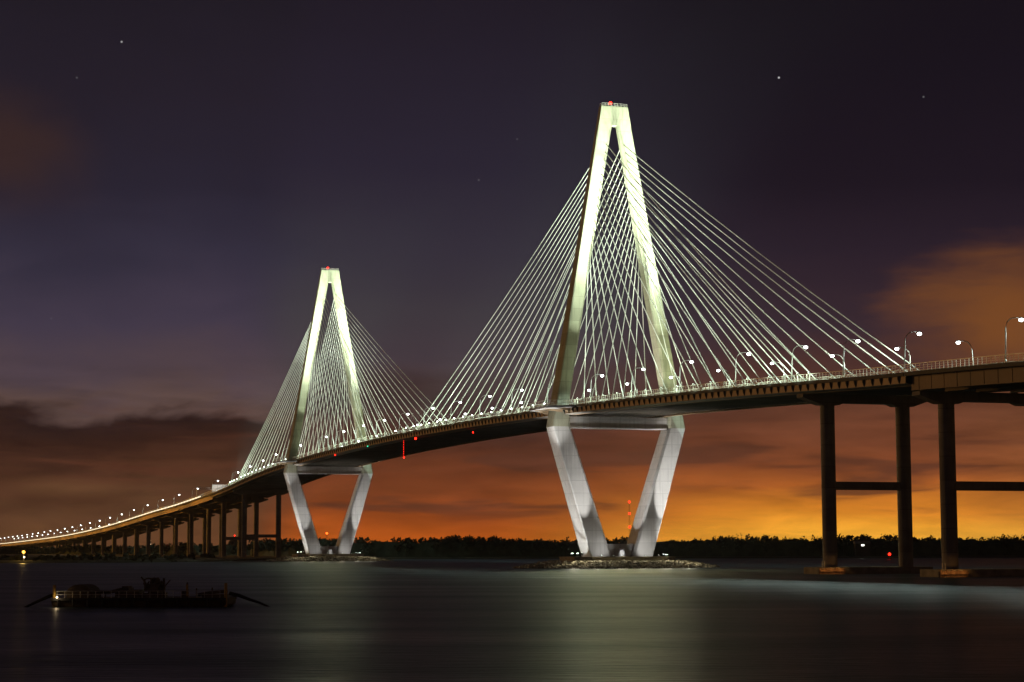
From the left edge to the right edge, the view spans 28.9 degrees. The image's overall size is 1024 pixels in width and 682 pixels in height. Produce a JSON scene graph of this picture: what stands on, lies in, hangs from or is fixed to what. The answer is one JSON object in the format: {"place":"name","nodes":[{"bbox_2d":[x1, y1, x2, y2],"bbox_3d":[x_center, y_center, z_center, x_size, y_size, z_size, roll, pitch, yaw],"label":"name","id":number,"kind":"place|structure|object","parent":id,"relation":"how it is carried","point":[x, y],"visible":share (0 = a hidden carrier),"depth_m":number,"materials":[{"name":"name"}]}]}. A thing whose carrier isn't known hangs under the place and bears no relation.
{"place":"outdoors","nodes":[
{"label":"outdoors","id":0,"kind":"place"},
{"bbox_2d":[0,558,1023,681],"bbox_3d":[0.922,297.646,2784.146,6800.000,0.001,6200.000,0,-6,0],"label":"river","id":1,"kind":"structure","parent":0,"point":[503,620],"depth_m":196.78,"materials":[{"name":"grey liquid"}]},
{"bbox_2d":[24,577,269,606],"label":"dredging barge","id":2,"kind":"object","parent":1,"relation":"on","point":[89,595],"visible":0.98,"depth_m":259.37,"materials":[{"name":"metal"}]},
{"bbox_2d":[264,556,393,560],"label":"rubble island","id":3,"kind":"structure","parent":1,"relation":"in","point":[339,558],"depth_m":1166.60,"materials":[{"name":"grey stone"}]},
{"bbox_2d":[237,268,447,556],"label":"bridge tower","id":4,"kind":"structure","parent":1,"relation":"in","point":[345,540],"depth_m":1189.81,"materials":[{"name":"concrete"}]},
{"bbox_2d":[512,559,719,568],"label":"rubble island","id":5,"kind":"structure","parent":1,"relation":"in","point":[600,564],"depth_m":721.79,"materials":[{"name":"grey stone"}]},
{"bbox_2d":[416,103,917,561],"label":"bridge tower","id":6,"kind":"structure","parent":1,"relation":"in","point":[595,546],"depth_m":745.08,"materials":[{"name":"concrete"}]},
{"bbox_2d":[210,365,1009,497],"bbox_3d":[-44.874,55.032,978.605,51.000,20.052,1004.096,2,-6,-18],"label":"deck","id":7,"kind":"structure","parent":6,"relation":"hanging from","point":[381,447],"depth_m":739.51,"materials":[{"name":"concrete"}]},
{"bbox_2d":[679,360,693,391],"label":"street lamp","id":8,"kind":"object","parent":7,"relation":"on","point":[691,361],"visible":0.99,"depth_m":647.14,"materials":[{"name":"metal"}]},
{"bbox_2d":[735,352,749,385],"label":"street lamp","id":9,"kind":"object","parent":7,"relation":"on","point":[748,353],"visible":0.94,"depth_m":606.11,"materials":[{"name":"metal"}]},
{"bbox_2d":[791,345,807,380],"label":"street lamp","id":10,"kind":"object","parent":7,"relation":"on","point":[805,347],"visible":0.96,"depth_m":570.05,"materials":[{"name":"metal"}]},
{"bbox_2d":[830,354,844,374],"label":"street lamp","id":11,"kind":"object","parent":7,"relation":"on","point":[832,355],"visible":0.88,"depth_m":614.18,"materials":[{"name":"metal"}]},
{"bbox_2d":[843,339,859,377],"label":"street lamp","id":12,"kind":"object","parent":7,"relation":"on","point":[857,340],"visible":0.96,"depth_m":540.80,"materials":[{"name":"metal"}]},
{"bbox_2d":[895,347,910,369],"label":"street lamp","id":13,"kind":"object","parent":7,"relation":"on","point":[896,348],"visible":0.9,"depth_m":576.23,"materials":[{"name":"metal"}]},
{"bbox_2d":[904,331,921,370],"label":"street lamp","id":14,"kind":"object","parent":7,"relation":"on","point":[919,332],"visible":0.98,"depth_m":509.63,"materials":[{"name":"metal"}]},
{"bbox_2d":[619,548,624,555],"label":"access door","id":15,"kind":"structure","parent":6,"relation":"in","point":[621,550],"depth_m":740.00,"materials":[{"name":"white paint"}]},
{"bbox_2d":[797,393,932,573],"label":"bridge pier","id":16,"kind":"structure","parent":1,"relation":"in","point":[830,485],"depth_m":559.96,"materials":[{"name":"concrete"}]},
{"bbox_2d":[912,390,1023,576],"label":"bridge pier","id":17,"kind":"structure","parent":1,"relation":"in","point":[950,485],"depth_m":497.20,"materials":[{"name":"concrete"}]},
{"bbox_2d":[904,353,1023,392],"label":"approach deck","id":18,"kind":"structure","parent":17,"relation":"on","point":[997,376],"depth_m":476.40,"materials":[{"name":"concrete"}]},
{"bbox_2d":[956,340,972,359],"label":"street lamp","id":19,"kind":"object","parent":18,"relation":"on","point":[958,342],"visible":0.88,"depth_m":544.17,"materials":[{"name":"metal"}]},
{"bbox_2d":[1005,317,1022,361],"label":"street lamp","id":20,"kind":"object","parent":18,"relation":"on","point":[1020,319],"visible":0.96,"depth_m":464.99,"materials":[{"name":"metal"}]},
{"bbox_2d":[0,554,1023,562],"bbox_3d":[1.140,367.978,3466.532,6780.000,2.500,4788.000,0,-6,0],"label":"bank ground","id":21,"kind":"structure","parent":0,"point":[231,558],"depth_m":1333.83,"materials":[{"name":"brown soil"}]},
{"bbox_2d":[39,543,64,546],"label":"bridge pier","id":22,"kind":"structure","parent":21,"relation":"on","point":[45,544],"depth_m":2728.46,"materials":[{"name":"concrete"}]},
{"bbox_2d":[46,542,72,546],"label":"bridge pier","id":23,"kind":"structure","parent":21,"relation":"on","point":[51,543],"depth_m":2643.42,"materials":[{"name":"concrete"}]},
{"bbox_2d":[53,541,82,545],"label":"bridge pier","id":24,"kind":"structure","parent":21,"relation":"on","point":[59,543],"depth_m":2554.35,"materials":[{"name":"concrete"}]},
{"bbox_2d":[60,540,90,544],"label":"bridge pier","id":25,"kind":"structure","parent":21,"relation":"on","point":[67,542],"depth_m":2470.14,"materials":[{"name":"concrete"}]},
{"bbox_2d":[68,539,100,546],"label":"bridge pier","id":26,"kind":"structure","parent":21,"relation":"on","point":[74,541],"depth_m":2387.46,"materials":[{"name":"concrete"}]},
{"bbox_2d":[76,538,110,546],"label":"bridge pier","id":27,"kind":"structure","parent":21,"relation":"on","point":[84,540],"depth_m":2293.55,"materials":[{"name":"concrete"}]},
{"bbox_2d":[85,536,121,553],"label":"bridge pier","id":28,"kind":"structure","parent":21,"relation":"on","point":[93,538],"depth_m":2207.65,"materials":[{"name":"concrete"}]},
{"bbox_2d":[0,552,217,562],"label":"marsh bushes","id":29,"kind":"object","parent":21,"relation":"on","point":[155,557],"visible":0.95,"depth_m":1182.45,"materials":[{"name":"plant"}]},
{"bbox_2d":[95,534,133,554],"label":"bridge pier","id":30,"kind":"structure","parent":21,"relation":"on","point":[102,536],"depth_m":2125.42,"materials":[{"name":"concrete"}]},
{"bbox_2d":[105,531,145,552],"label":"bridge pier","id":31,"kind":"structure","parent":21,"relation":"on","point":[114,533],"depth_m":2039.25,"materials":[{"name":"concrete"}]},
{"bbox_2d":[116,529,157,554],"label":"bridge pier","id":32,"kind":"structure","parent":21,"relation":"on","point":[124,531],"depth_m":1960.65,"materials":[{"name":"concrete"}]},
{"bbox_2d":[127,525,170,554],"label":"bridge pier","id":33,"kind":"structure","parent":21,"relation":"on","point":[136,528],"depth_m":1883.13,"materials":[{"name":"concrete"}]},
{"bbox_2d":[139,522,183,554],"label":"bridge pier","id":34,"kind":"structure","parent":21,"relation":"on","point":[148,524],"depth_m":1808.13,"materials":[{"name":"concrete"}]},
{"bbox_2d":[0,537,330,555],"bbox_3d":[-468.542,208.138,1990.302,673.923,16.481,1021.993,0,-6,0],"label":"bank wood","id":35,"kind":"object","parent":21,"relation":"on","point":[266,547],"visible":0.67,"depth_m":1876.80,"materials":[{"name":"black plant"}]},
{"bbox_2d":[152,518,198,555],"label":"bridge pier","id":36,"kind":"structure","parent":21,"relation":"on","point":[161,520],"depth_m":1733.67,"materials":[{"name":"concrete"}]},
{"bbox_2d":[166,514,214,554],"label":"bridge pier","id":37,"kind":"structure","parent":21,"relation":"on","point":[177,516],"depth_m":1659.19,"materials":[{"name":"concrete"}]},
{"bbox_2d":[181,510,231,555],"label":"bridge pier","id":38,"kind":"structure","parent":21,"relation":"on","point":[191,513],"depth_m":1584.82,"materials":[{"name":"concrete"}]},
{"bbox_2d":[198,504,251,555],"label":"bridge pier","id":39,"kind":"structure","parent":21,"relation":"on","point":[209,507],"depth_m":1510.24,"materials":[{"name":"concrete"}]},
{"bbox_2d":[226,535,236,545],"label":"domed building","id":40,"kind":"structure","parent":21,"relation":"on","point":[232,542],"depth_m":2289.71,"materials":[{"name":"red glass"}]},
{"bbox_2d":[212,498,267,556],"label":"bridge pier","id":41,"kind":"structure","parent":21,"relation":"on","point":[223,502],"depth_m":1451.73,"materials":[{"name":"concrete"}]},
{"bbox_2d":[0,491,264,547],"bbox_3d":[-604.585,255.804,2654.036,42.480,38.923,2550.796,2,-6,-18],"label":"approach deck","id":42,"kind":"structure","parent":41,"relation":"on","point":[188,504],"depth_m":1797.77,"materials":[{"name":"concrete"}]},
{"bbox_2d":[196,484,227,496],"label":"overhead sign","id":43,"kind":"object","parent":42,"relation":"attached to","point":[215,486],"visible":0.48,"depth_m":1534.61,"materials":[{"name":"white metal"}]},
{"bbox_2d":[232,490,288,557],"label":"bridge pier","id":44,"kind":"structure","parent":21,"relation":"on","point":[244,534],"depth_m":1377.95,"materials":[{"name":"concrete"}]},
{"bbox_2d":[318,533,1023,556],"bbox_3d":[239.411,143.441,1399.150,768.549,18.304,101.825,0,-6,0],"label":"bank wood","id":45,"kind":"object","parent":21,"relation":"on","point":[455,545],"visible":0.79,"depth_m":1380.99,"materials":[{"name":"black plant"}]},
{"bbox_2d":[853,541,869,555],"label":"light","id":46,"kind":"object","parent":21,"relation":"on","point":[861,548],"depth_m":1344.60,"materials":[{"name":"metal"}]},
{"bbox_2d":[0,0,1023,547],"label":"sky","id":47,"kind":"structure","parent":0,"point":[179,179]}
]}

